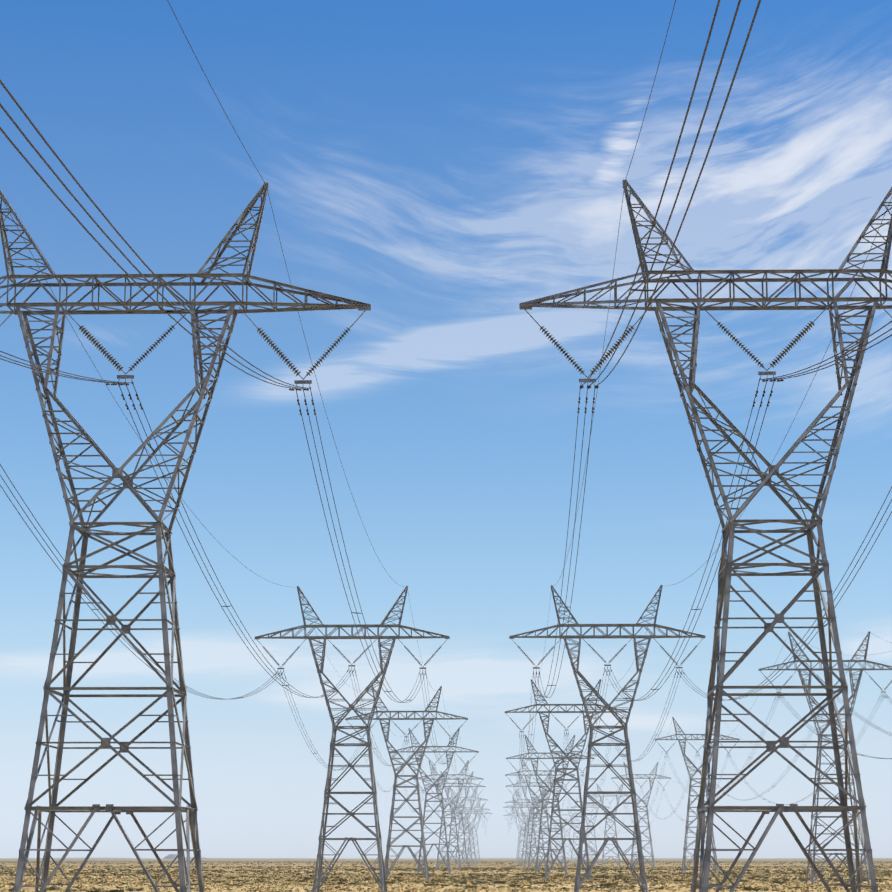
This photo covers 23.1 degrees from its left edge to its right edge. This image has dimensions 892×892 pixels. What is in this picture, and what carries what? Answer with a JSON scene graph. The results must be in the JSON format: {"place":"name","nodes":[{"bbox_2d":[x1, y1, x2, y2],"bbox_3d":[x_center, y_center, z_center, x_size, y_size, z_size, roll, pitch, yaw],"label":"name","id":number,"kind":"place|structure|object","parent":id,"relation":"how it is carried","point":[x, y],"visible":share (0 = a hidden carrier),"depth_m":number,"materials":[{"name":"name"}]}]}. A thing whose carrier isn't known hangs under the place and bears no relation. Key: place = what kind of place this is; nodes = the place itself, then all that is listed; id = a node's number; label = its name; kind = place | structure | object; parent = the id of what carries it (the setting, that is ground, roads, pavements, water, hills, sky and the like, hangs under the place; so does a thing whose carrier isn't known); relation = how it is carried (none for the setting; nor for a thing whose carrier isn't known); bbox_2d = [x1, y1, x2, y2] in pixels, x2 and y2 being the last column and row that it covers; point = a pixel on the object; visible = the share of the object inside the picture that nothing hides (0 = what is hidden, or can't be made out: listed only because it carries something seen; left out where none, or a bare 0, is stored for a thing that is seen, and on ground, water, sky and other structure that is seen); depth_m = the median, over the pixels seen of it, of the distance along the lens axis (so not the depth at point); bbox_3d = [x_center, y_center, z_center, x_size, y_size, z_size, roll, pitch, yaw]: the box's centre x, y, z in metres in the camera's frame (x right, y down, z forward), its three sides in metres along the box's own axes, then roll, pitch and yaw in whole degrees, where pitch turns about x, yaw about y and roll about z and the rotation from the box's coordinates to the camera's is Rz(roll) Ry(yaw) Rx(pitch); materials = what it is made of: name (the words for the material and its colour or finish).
{"place":"outdoors","nodes":[
{"label":"outdoors","id":0,"kind":"place"},
{"bbox_2d":[0,858,891,891],"bbox_3d":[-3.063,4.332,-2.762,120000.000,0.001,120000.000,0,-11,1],"label":"ground","id":1,"kind":"structure","parent":0,"point":[355,860],"depth_m":1116.13,"materials":[{"name":"brown soil"}]},
{"bbox_2d":[0,182,370,891],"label":"pylon","id":2,"kind":"object","parent":1,"relation":"on","point":[160,572],"visible":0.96,"depth_m":118.97,"materials":[{"name":"metal"}]},
{"bbox_2d":[255,586,449,891],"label":"pylon","id":3,"kind":"object","parent":1,"relation":"on","point":[327,793],"visible":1,"depth_m":299.18,"materials":[{"name":"metal"}]},
{"bbox_2d":[345,686,467,879],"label":"pylon","id":4,"kind":"object","parent":1,"relation":"on","point":[389,845],"visible":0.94,"depth_m":475.20,"materials":[{"name":"metal"}]},
{"bbox_2d":[390,728,478,873],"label":"pylon","id":5,"kind":"object","parent":1,"relation":"on","point":[441,801],"visible":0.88,"depth_m":654.35,"materials":[{"name":"metal"}]},
{"bbox_2d":[0,861,891,891],"bbox_3d":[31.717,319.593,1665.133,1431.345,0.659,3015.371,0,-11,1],"label":"desert scrub","id":6,"kind":"object","parent":1,"relation":"on","point":[475,879],"visible":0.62,"depth_m":512.79,"materials":[{"name":"beige plant"}]},
{"bbox_2d":[414,760,483,870],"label":"pylon","id":7,"kind":"object","parent":1,"relation":"on","point":[449,825],"visible":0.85,"depth_m":837.79,"materials":[{"name":"metal"}]},
{"bbox_2d":[433,771,485,867],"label":"pylon","id":8,"kind":"object","parent":1,"relation":"on","point":[450,832],"visible":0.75,"depth_m":1019.52,"materials":[{"name":"metal"}]},
{"bbox_2d":[0,0,891,835],"bbox_3d":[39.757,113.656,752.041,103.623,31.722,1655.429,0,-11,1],"label":"conductors","id":9,"kind":"object","parent":8,"relation":"attached to","point":[778,378],"visible":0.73,"depth_m":122.84,"materials":[{"name":"grey metal"}]},
{"bbox_2d":[441,787,486,866],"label":"pylon","id":10,"kind":"object","parent":1,"relation":"on","point":[452,793],"visible":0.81,"depth_m":1198.85,"materials":[{"name":"metal"}]},
{"bbox_2d":[448,798,489,865],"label":"pylon","id":11,"kind":"object","parent":1,"relation":"on","point":[476,811],"visible":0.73,"depth_m":1375.11,"materials":[{"name":"metal"}]},
{"bbox_2d":[455,804,491,863],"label":"pylon","id":12,"kind":"object","parent":1,"relation":"on","point":[478,814],"visible":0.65,"depth_m":1564.64,"materials":[{"name":"metal"}]},
{"bbox_2d":[503,796,537,865],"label":"pylon","id":13,"kind":"object","parent":1,"relation":"on","point":[520,841],"visible":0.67,"depth_m":1373.95,"materials":[{"name":"metal"}]},
{"bbox_2d":[503,808,540,863],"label":"pylon","id":14,"kind":"object","parent":1,"relation":"on","point":[513,810],"visible":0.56,"depth_m":1562.31,"materials":[{"name":"metal"}]},
{"bbox_2d":[505,790,550,866],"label":"pylon","id":15,"kind":"object","parent":1,"relation":"on","point":[517,802],"visible":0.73,"depth_m":1196.39,"materials":[{"name":"metal"}]},
{"bbox_2d":[506,772,562,868],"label":"pylon","id":16,"kind":"object","parent":1,"relation":"on","point":[527,799],"visible":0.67,"depth_m":1014.11,"materials":[{"name":"metal"}]},
{"bbox_2d":[505,757,574,870],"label":"pylon","id":17,"kind":"object","parent":1,"relation":"on","point":[533,794],"visible":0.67,"depth_m":837.47,"materials":[{"name":"metal"}]},
{"bbox_2d":[506,735,593,873],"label":"pylon","id":18,"kind":"object","parent":1,"relation":"on","point":[540,826],"visible":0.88,"depth_m":663.57,"materials":[{"name":"metal"}]},
{"bbox_2d":[544,824,560,861],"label":"pylon","id":19,"kind":"object","parent":1,"relation":"on","point":[554,843],"visible":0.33,"depth_m":2646.43,"materials":[{"name":"metal"}]},
{"bbox_2d":[552,820,567,861],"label":"pylon","id":20,"kind":"object","parent":1,"relation":"on","point":[558,842],"visible":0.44,"depth_m":2367.26,"materials":[{"name":"metal"}]},
{"bbox_2d":[505,679,627,879],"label":"pylon","id":21,"kind":"object","parent":1,"relation":"on","point":[556,745],"visible":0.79,"depth_m":475.45,"materials":[{"name":"metal"}]},
{"bbox_2d":[556,816,579,862],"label":"pylon","id":22,"kind":"object","parent":1,"relation":"on","point":[569,837],"visible":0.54,"depth_m":2087.10,"materials":[{"name":"metal"}]},
{"bbox_2d":[562,807,592,862],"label":"pylon","id":23,"kind":"object","parent":1,"relation":"on","point":[573,834],"visible":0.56,"depth_m":1807.59,"materials":[{"name":"metal"}]},
{"bbox_2d":[571,797,609,864],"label":"pylon","id":24,"kind":"object","parent":1,"relation":"on","point":[594,807],"visible":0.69,"depth_m":1527.93,"materials":[{"name":"metal"}]},
{"bbox_2d":[509,585,705,891],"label":"pylon","id":25,"kind":"object","parent":1,"relation":"on","point":[637,833],"visible":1,"depth_m":298.33,"materials":[{"name":"metal"}]},
{"bbox_2d":[588,783,630,865],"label":"pylon","id":26,"kind":"object","parent":1,"relation":"on","point":[604,856],"visible":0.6,"depth_m":1247.18,"materials":[{"name":"metal"}]},
{"bbox_2d":[611,762,670,868],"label":"pylon","id":27,"kind":"object","parent":1,"relation":"on","point":[648,826],"visible":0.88,"depth_m":967.99,"materials":[{"name":"metal"}]},
{"bbox_2d":[655,717,739,872],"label":"pylon","id":28,"kind":"object","parent":1,"relation":"on","point":[683,870],"visible":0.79,"depth_m":688.64,"materials":[{"name":"metal"}]},
{"bbox_2d":[519,180,891,891],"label":"pylon","id":29,"kind":"object","parent":1,"relation":"on","point":[727,570],"visible":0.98,"depth_m":118.05,"materials":[{"name":"metal"}]},
{"bbox_2d":[758,631,891,884],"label":"pylon","id":30,"kind":"object","parent":1,"relation":"on","point":[852,702],"visible":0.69,"depth_m":408.73,"materials":[{"name":"metal"}]},
{"bbox_2d":[0,0,891,857],"label":"sky","id":31,"kind":"structure","parent":0,"point":[442,167],"materials":[{"name":"blue"}]}
]}

